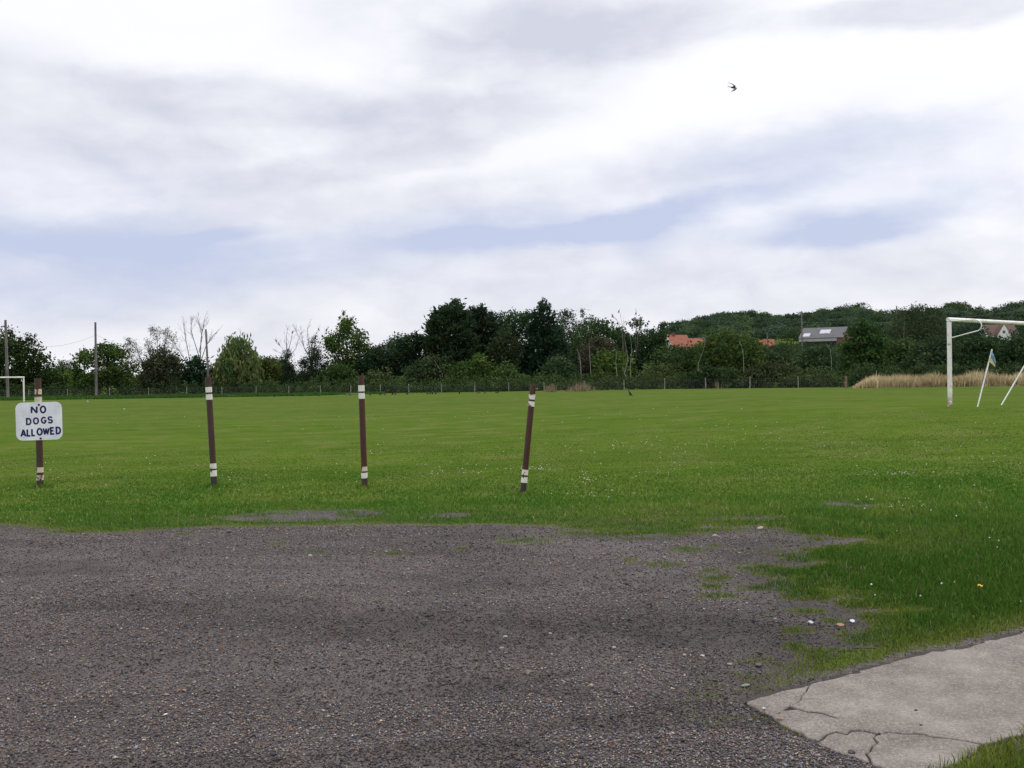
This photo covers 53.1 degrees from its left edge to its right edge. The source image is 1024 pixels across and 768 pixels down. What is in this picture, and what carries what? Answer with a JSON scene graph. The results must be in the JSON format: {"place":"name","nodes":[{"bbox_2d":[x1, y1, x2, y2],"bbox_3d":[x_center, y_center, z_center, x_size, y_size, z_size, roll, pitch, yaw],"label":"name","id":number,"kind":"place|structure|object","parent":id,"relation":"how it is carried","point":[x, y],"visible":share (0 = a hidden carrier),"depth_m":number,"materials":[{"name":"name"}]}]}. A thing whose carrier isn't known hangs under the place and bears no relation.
{"place":"outdoors","nodes":[
{"label":"outdoors","id":0,"kind":"place"},
{"bbox_2d":[0,391,384,400],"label":"rough grass","id":1,"kind":"structure","parent":0,"point":[129,396],"depth_m":116.81,"materials":[{"name":"green plant"}]},
{"bbox_2d":[0,338,1023,767],"bbox_3d":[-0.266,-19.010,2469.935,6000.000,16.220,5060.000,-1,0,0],"label":"ground","id":2,"kind":"structure","parent":0,"point":[154,426],"depth_m":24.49,"materials":[{"name":"green plant"}]},
{"bbox_2d":[4,320,9,396],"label":"telegraph pole","id":3,"kind":"object","parent":2,"relation":"on","point":[6,361],"visible":0.79,"depth_m":121.86,"materials":[{"name":"grey wood"}]},
{"bbox_2d":[0,377,24,401],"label":"football goal","id":4,"kind":"object","parent":2,"relation":"on","point":[23,385],"visible":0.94,"depth_m":102.93,"materials":[{"name":"white paint"}]},
{"bbox_2d":[0,325,34,395],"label":"broadleaf tree","id":5,"kind":"object","parent":2,"relation":"on","point":[12,354],"visible":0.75,"depth_m":137.81,"materials":[{"name":"green plant"}]},
{"bbox_2d":[15,378,62,486],"bbox_3d":[-7.326,0.836,15.915,0.702,1.853,0.121,-1,0,-3],"label":"sign bollard","id":6,"kind":"object","parent":2,"relation":"on","point":[38,420],"visible":0.99,"depth_m":15.87,"materials":[{"name":"metal"}]},
{"bbox_2d":[8,332,72,395],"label":"broadleaf tree","id":7,"kind":"object","parent":2,"relation":"on","point":[46,371],"visible":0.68,"depth_m":139.85,"materials":[{"name":"green plant"}]},
{"bbox_2d":[47,367,79,393],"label":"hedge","id":8,"kind":"object","parent":2,"relation":"on","point":[67,379],"visible":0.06,"depth_m":157.09,"materials":[{"name":"green plant"}]},
{"bbox_2d":[53,359,85,388],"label":"distant tree","id":9,"kind":"object","parent":2,"relation":"on","point":[62,364],"visible":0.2,"depth_m":298.18,"materials":[{"name":"green plant"}]},
{"bbox_2d":[94,322,97,394],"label":"telegraph pole","id":10,"kind":"object","parent":2,"relation":"on","point":[95,343],"visible":0.79,"depth_m":127.87,"materials":[{"name":"wood"}]},
{"bbox_2d":[66,339,143,393],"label":"broadleaf tree","id":11,"kind":"object","parent":2,"relation":"on","point":[113,373],"visible":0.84,"depth_m":138.57,"materials":[{"name":"green plant"}]},
{"bbox_2d":[0,377,270,396],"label":"undergrowth","id":12,"kind":"object","parent":2,"relation":"on","point":[88,391],"visible":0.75,"depth_m":136.12,"materials":[{"name":"green plant"}]},
{"bbox_2d":[120,325,182,391],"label":"sparse tree","id":13,"kind":"object","parent":2,"relation":"on","point":[129,343],"visible":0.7,"depth_m":144.03,"materials":[{"name":"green plant"}]},
{"bbox_2d":[135,344,185,393],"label":"bush","id":14,"kind":"object","parent":2,"relation":"on","point":[155,367],"visible":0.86,"depth_m":137.63,"materials":[{"name":"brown plant"}]},
{"bbox_2d":[173,311,222,361],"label":"bare tree","id":15,"kind":"object","parent":2,"relation":"on","point":[202,325],"visible":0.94,"depth_m":148.21,"materials":[{"name":"grey plant"}]},
{"bbox_2d":[175,352,222,393],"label":"bush","id":16,"kind":"object","parent":2,"relation":"on","point":[196,369],"visible":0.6,"depth_m":138.80,"materials":[{"name":"green plant"}]},
{"bbox_2d":[205,329,208,376],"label":"telegraph pole","id":17,"kind":"object","parent":2,"relation":"on","point":[207,362],"visible":0.6,"depth_m":132.87,"materials":[{"name":"grey wood"}]},
{"bbox_2d":[205,377,216,484],"bbox_3d":[-4.576,0.806,15.592,0.097,1.829,0.097,-3,0,0],"label":"bollard","id":18,"kind":"object","parent":2,"relation":"on","point":[210,422],"visible":0.99,"depth_m":15.55,"materials":[{"name":"brown wood"}]},
{"bbox_2d":[205,331,266,393],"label":"willow tree","id":19,"kind":"object","parent":2,"relation":"on","point":[238,358],"visible":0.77,"depth_m":138.38,"materials":[{"name":"green plant"}]},
{"bbox_2d":[251,355,283,379],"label":"distant tree","id":20,"kind":"object","parent":2,"relation":"on","point":[272,359],"visible":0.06,"depth_m":258.82,"materials":[{"name":"green plant"}]},
{"bbox_2d":[253,358,293,392],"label":"bush","id":21,"kind":"object","parent":2,"relation":"on","point":[273,370],"visible":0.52,"depth_m":141.93,"materials":[{"name":"green plant"}]},
{"bbox_2d":[273,326,303,358],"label":"bare tree","id":22,"kind":"object","parent":2,"relation":"on","point":[290,342],"visible":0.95,"depth_m":145.95,"materials":[{"name":"grey plant"}]},
{"bbox_2d":[278,347,300,392],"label":"ivy tree","id":23,"kind":"object","parent":2,"relation":"on","point":[288,366],"visible":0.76,"depth_m":140.44,"materials":[{"name":"green plant"}]},
{"bbox_2d":[293,335,326,392],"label":"ivy tree","id":24,"kind":"object","parent":2,"relation":"on","point":[314,356],"visible":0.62,"depth_m":140.23,"materials":[{"name":"green plant"}]},
{"bbox_2d":[292,324,327,376],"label":"bare tree","id":25,"kind":"object","parent":2,"relation":"on","point":[308,335],"visible":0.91,"depth_m":147.21,"materials":[{"name":"plant"}]},
{"bbox_2d":[313,356,358,391],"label":"bush","id":26,"kind":"object","parent":2,"relation":"on","point":[331,374],"visible":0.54,"depth_m":135.96,"materials":[{"name":"green plant"}]},
{"bbox_2d":[31,328,651,387],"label":"distant treeline","id":27,"kind":"object","parent":2,"relation":"on","point":[313,375],"depth_m":468.64,"materials":[{"name":"green plant"}]},
{"bbox_2d":[318,310,374,373],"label":"broadleaf tree","id":28,"kind":"object","parent":2,"relation":"on","point":[332,346],"visible":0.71,"depth_m":141.33,"materials":[{"name":"green plant"}]},
{"bbox_2d":[358,376,367,485],"bbox_3d":[-2.205,0.781,15.157,0.094,1.809,0.094,-2,0,0],"label":"bollard","id":29,"kind":"object","parent":2,"relation":"on","point":[362,421],"visible":0.96,"depth_m":15.12,"materials":[{"name":"wood"}]},
{"bbox_2d":[353,344,399,378],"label":"broadleaf tree","id":30,"kind":"object","parent":2,"relation":"on","point":[378,356],"visible":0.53,"depth_m":139.72,"materials":[{"name":"green plant"}]},
{"bbox_2d":[355,366,406,392],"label":"bush","id":31,"kind":"object","parent":2,"relation":"on","point":[370,376],"visible":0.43,"depth_m":133.28,"materials":[{"name":"green plant"}]},
{"bbox_2d":[372,335,403,372],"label":"distant tree","id":32,"kind":"object","parent":2,"relation":"on","point":[391,341],"visible":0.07,"depth_m":228.45,"materials":[{"name":"green plant"}]},
{"bbox_2d":[385,331,413,379],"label":"broadleaf tree","id":33,"kind":"object","parent":2,"relation":"on","point":[403,343],"visible":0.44,"depth_m":141.72,"materials":[{"name":"green plant"}]},
{"bbox_2d":[405,329,426,379],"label":"conifer tree","id":34,"kind":"object","parent":2,"relation":"on","point":[415,350],"visible":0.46,"depth_m":141.09,"materials":[{"name":"green plant"}]},
{"bbox_2d":[263,371,577,392],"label":"undergrowth","id":35,"kind":"object","parent":2,"relation":"on","point":[446,387],"visible":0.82,"depth_m":129.75,"materials":[{"name":"green plant"}]},
{"bbox_2d":[1,376,846,395],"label":"wire fence","id":36,"kind":"object","parent":2,"relation":"on","point":[640,385],"visible":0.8,"depth_m":121.33,"materials":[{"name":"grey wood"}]},
{"bbox_2d":[400,354,456,391],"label":"bush","id":37,"kind":"object","parent":2,"relation":"on","point":[430,369],"visible":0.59,"depth_m":134.83,"materials":[{"name":"green plant"}]},
{"bbox_2d":[416,298,486,389],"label":"conifer tree","id":38,"kind":"object","parent":2,"relation":"on","point":[451,326],"visible":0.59,"depth_m":139.51,"materials":[{"name":"green plant"}]},
{"bbox_2d":[439,352,511,391],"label":"bush","id":39,"kind":"object","parent":2,"relation":"on","point":[479,362],"visible":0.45,"depth_m":131.79,"materials":[{"name":"green plant"}]},
{"bbox_2d":[466,303,503,378],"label":"conifer tree","id":40,"kind":"object","parent":2,"relation":"on","point":[487,324],"visible":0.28,"depth_m":143.19,"materials":[{"name":"green plant"}]},
{"bbox_2d":[483,321,529,386],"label":"broadleaf tree","id":41,"kind":"object","parent":2,"relation":"on","point":[507,351],"visible":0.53,"depth_m":138.49,"materials":[{"name":"green plant"}]},
{"bbox_2d":[2,408,1020,601],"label":"clover flowers","id":42,"kind":"object","parent":2,"relation":"on","point":[941,583],"visible":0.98,"depth_m":16.75,"materials":[{"name":"flower petals"},{"name":"leaf"}]},
{"bbox_2d":[0,500,1023,767],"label":"gravel car park","id":43,"kind":"structure","parent":2,"relation":"on","point":[412,576],"depth_m":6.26,"materials":[{"name":"grey gravel"}]},
{"bbox_2d":[494,360,531,390],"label":"bush","id":44,"kind":"object","parent":2,"relation":"on","point":[506,371],"visible":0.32,"depth_m":130.33,"materials":[{"name":"green plant"}]},
{"bbox_2d":[496,308,534,374],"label":"broadleaf tree","id":45,"kind":"object","parent":2,"relation":"on","point":[515,317],"visible":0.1,"depth_m":147.25,"materials":[{"name":"green plant"}]},
{"bbox_2d":[520,384,537,493],"bbox_3d":[0.227,0.838,14.010,0.118,1.663,0.088,5,0,0],"label":"bollard","id":46,"kind":"object","parent":2,"relation":"on","point":[528,434],"visible":0.98,"depth_m":13.97,"materials":[{"name":"brown wood"}]},
{"bbox_2d":[515,297,576,389],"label":"spruce tree","id":47,"kind":"object","parent":2,"relation":"on","point":[546,336],"visible":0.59,"depth_m":139.39,"materials":[{"name":"green plant"}]},
{"bbox_2d":[533,354,586,389],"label":"bush","id":48,"kind":"object","parent":2,"relation":"on","point":[563,367],"visible":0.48,"depth_m":130.22,"materials":[{"name":"green plant"}]},
{"bbox_2d":[554,307,599,353],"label":"broadleaf tree","id":49,"kind":"object","parent":2,"relation":"on","point":[566,314],"visible":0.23,"depth_m":163.44,"materials":[{"name":"green plant"}]},
{"bbox_2d":[567,317,628,368],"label":"broadleaf tree","id":50,"kind":"object","parent":2,"relation":"on","point":[598,328],"visible":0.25,"depth_m":146.03,"materials":[{"name":"green plant"}]},
{"bbox_2d":[574,333,628,387],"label":"bush","id":51,"kind":"object","parent":2,"relation":"on","point":[601,343],"visible":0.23,"depth_m":136.52,"materials":[{"name":"green plant"}]},
{"bbox_2d":[582,346,638,388],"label":"bush","id":52,"kind":"object","parent":2,"relation":"on","point":[605,359],"visible":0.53,"depth_m":130.03,"materials":[{"name":"green plant"}]},
{"bbox_2d":[611,313,640,372],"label":"bare tree","id":53,"kind":"object","parent":2,"relation":"on","point":[623,339],"visible":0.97,"depth_m":135.94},
{"bbox_2d":[614,315,669,386],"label":"broadleaf tree","id":54,"kind":"object","parent":2,"relation":"on","point":[650,343],"visible":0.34,"depth_m":137.23,"materials":[{"name":"green plant"}]},
{"bbox_2d":[632,360,678,388],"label":"bush","id":55,"kind":"object","parent":2,"relation":"on","point":[648,370],"visible":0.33,"depth_m":120.52,"materials":[{"name":"green plant"}]},
{"bbox_2d":[647,340,704,375],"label":"bush","id":56,"kind":"object","parent":2,"relation":"on","point":[673,360],"visible":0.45,"depth_m":127.01,"materials":[{"name":"green plant"}]},
{"bbox_2d":[665,333,703,349],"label":"house","id":57,"kind":"structure","parent":2,"relation":"on","point":[682,339],"depth_m":300.00,"materials":[{"name":"orange tile"}]},
{"bbox_2d":[678,362,746,388],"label":"bush","id":58,"kind":"object","parent":2,"relation":"on","point":[708,370],"visible":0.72,"depth_m":113.23,"materials":[{"name":"green plant"}]},
{"bbox_2d":[568,364,857,389],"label":"undergrowth","id":59,"kind":"object","parent":2,"relation":"on","point":[803,381],"visible":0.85,"depth_m":112.96,"materials":[{"name":"green plant"}]},
{"bbox_2d":[691,326,771,376],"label":"broadleaf tree","id":60,"kind":"object","parent":2,"relation":"on","point":[713,344],"visible":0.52,"depth_m":120.28,"materials":[{"name":"green plant"}]},
{"bbox_2d":[758,339,774,346],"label":"house","id":61,"kind":"structure","parent":2,"relation":"on","point":[770,341],"depth_m":300.22,"materials":[{"name":"orange tile"}]},
{"bbox_2d":[731,357,825,387],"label":"bush","id":62,"kind":"object","parent":2,"relation":"on","point":[771,368],"visible":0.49,"depth_m":112.11,"materials":[{"name":"green plant"}]},
{"bbox_2d":[751,341,809,376],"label":"bush","id":63,"kind":"object","parent":2,"relation":"on","point":[775,354],"visible":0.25,"depth_m":126.59,"materials":[{"name":"green plant"}]},
{"bbox_2d":[801,311,802,345],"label":"utility pole","id":64,"kind":"object","parent":2,"relation":"on","point":[801,330],"visible":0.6,"depth_m":239.84,"materials":[{"name":"grey wood"}]},
{"bbox_2d":[673,310,1020,339],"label":"power line","id":65,"kind":"object","parent":64,"relation":"attached to","point":[815,322],"visible":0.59,"depth_m":236.03,"materials":[{"name":"metal"}]},
{"bbox_2d":[792,341,843,380],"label":"bush","id":66,"kind":"object","parent":2,"relation":"on","point":[819,355],"visible":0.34,"depth_m":128.79,"materials":[{"name":"green plant"}]},
{"bbox_2d":[798,327,849,345],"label":"barn","id":67,"kind":"structure","parent":2,"relation":"on","point":[827,335],"depth_m":299.96,"materials":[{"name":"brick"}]},
{"bbox_2d":[650,335,1023,370],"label":"hillside scrub","id":68,"kind":"object","parent":2,"relation":"on","point":[788,345],"visible":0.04,"depth_m":269.32,"materials":[{"name":"green plant"}]},
{"bbox_2d":[651,300,1023,344],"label":"woodland","id":69,"kind":"object","parent":2,"relation":"on","point":[753,320],"visible":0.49,"depth_m":362.55,"materials":[{"name":"green plant"}]},
{"bbox_2d":[830,316,895,381],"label":"broadleaf tree","id":70,"kind":"object","parent":2,"relation":"on","point":[869,351],"visible":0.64,"depth_m":120.56,"materials":[{"name":"green plant"}]},
{"bbox_2d":[739,630,1023,767],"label":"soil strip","id":71,"kind":"object","parent":2,"relation":"on","point":[764,694],"visible":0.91,"depth_m":5.30,"materials":[{"name":"brown soil"}]},
{"bbox_2d":[880,335,915,370],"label":"broadleaf tree","id":72,"kind":"object","parent":2,"relation":"on","point":[903,347],"visible":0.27,"depth_m":129.11,"materials":[{"name":"green plant"}]},
{"bbox_2d":[884,301,952,360],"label":"broadleaf tree","id":73,"kind":"object","parent":2,"relation":"on","point":[922,330],"visible":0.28,"depth_m":172.97,"materials":[{"name":"green plant"}]},
{"bbox_2d":[895,330,966,375],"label":"bush","id":74,"kind":"object","parent":2,"relation":"on","point":[928,354],"visible":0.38,"depth_m":115.85,"materials":[{"name":"green plant"}]},
{"bbox_2d":[841,359,1023,385],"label":"undergrowth","id":75,"kind":"object","parent":2,"relation":"on","point":[860,373],"visible":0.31,"depth_m":110.40,"materials":[{"name":"green plant"}]},
{"bbox_2d":[941,323,995,364],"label":"broadleaf tree","id":76,"kind":"object","parent":2,"relation":"on","point":[956,332],"visible":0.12,"depth_m":148.89,"materials":[{"name":"green plant"}]},
{"bbox_2d":[946,317,1023,406],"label":"football goal","id":77,"kind":"object","parent":2,"relation":"on","point":[949,320],"visible":0.95,"depth_m":28.62,"materials":[{"name":"paint"}]},
{"bbox_2d":[977,349,995,406],"bbox_3d":[13.112,-0.142,28.346,0.612,1.638,0.107,-1,0,-12],"label":"corner flag","id":78,"kind":"object","parent":2,"relation":"on","point":[992,360],"visible":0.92,"depth_m":28.35,"materials":[{"name":"white paint"}]},
{"bbox_2d":[954,331,1023,370],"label":"bush","id":79,"kind":"object","parent":2,"relation":"on","point":[979,348],"visible":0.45,"depth_m":116.51,"materials":[{"name":"green plant"}]},
{"bbox_2d":[979,324,1018,339],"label":"house","id":80,"kind":"structure","parent":2,"relation":"on","point":[1000,329],"depth_m":300.98,"materials":[{"name":"brown tile"}]},
{"bbox_2d":[994,334,1023,368],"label":"bush","id":81,"kind":"object","parent":2,"relation":"on","point":[1018,345],"visible":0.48,"depth_m":116.35,"materials":[{"name":"green plant"}]},
{"bbox_2d":[1001,366,1023,404],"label":"corner pole","id":82,"kind":"object","parent":2,"relation":"on","point":[1012,385],"visible":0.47,"depth_m":29.90,"materials":[{"name":"white paint"}]},
{"bbox_2d":[1006,326,1023,364],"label":"broadleaf tree","id":83,"kind":"object","parent":2,"relation":"on","point":[1020,331],"visible":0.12,"depth_m":140.09,"materials":[{"name":"green plant"}]},
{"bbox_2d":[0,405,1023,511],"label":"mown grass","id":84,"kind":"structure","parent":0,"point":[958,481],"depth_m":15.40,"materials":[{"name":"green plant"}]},
{"bbox_2d":[0,0,1023,374],"label":"sky","id":85,"kind":"structure","parent":0,"point":[261,168],"materials":[{"name":"white"}]},
{"bbox_2d":[543,368,1023,391],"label":"dry grass","id":86,"kind":"structure","parent":0,"point":[974,379],"depth_m":99.32,"materials":[{"name":"beige plant"}]},
{"bbox_2d":[747,632,1023,767],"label":"concrete path","id":87,"kind":"structure","parent":0,"point":[965,697],"depth_m":4.86,"materials":[{"name":"grey concrete"}]}
]}

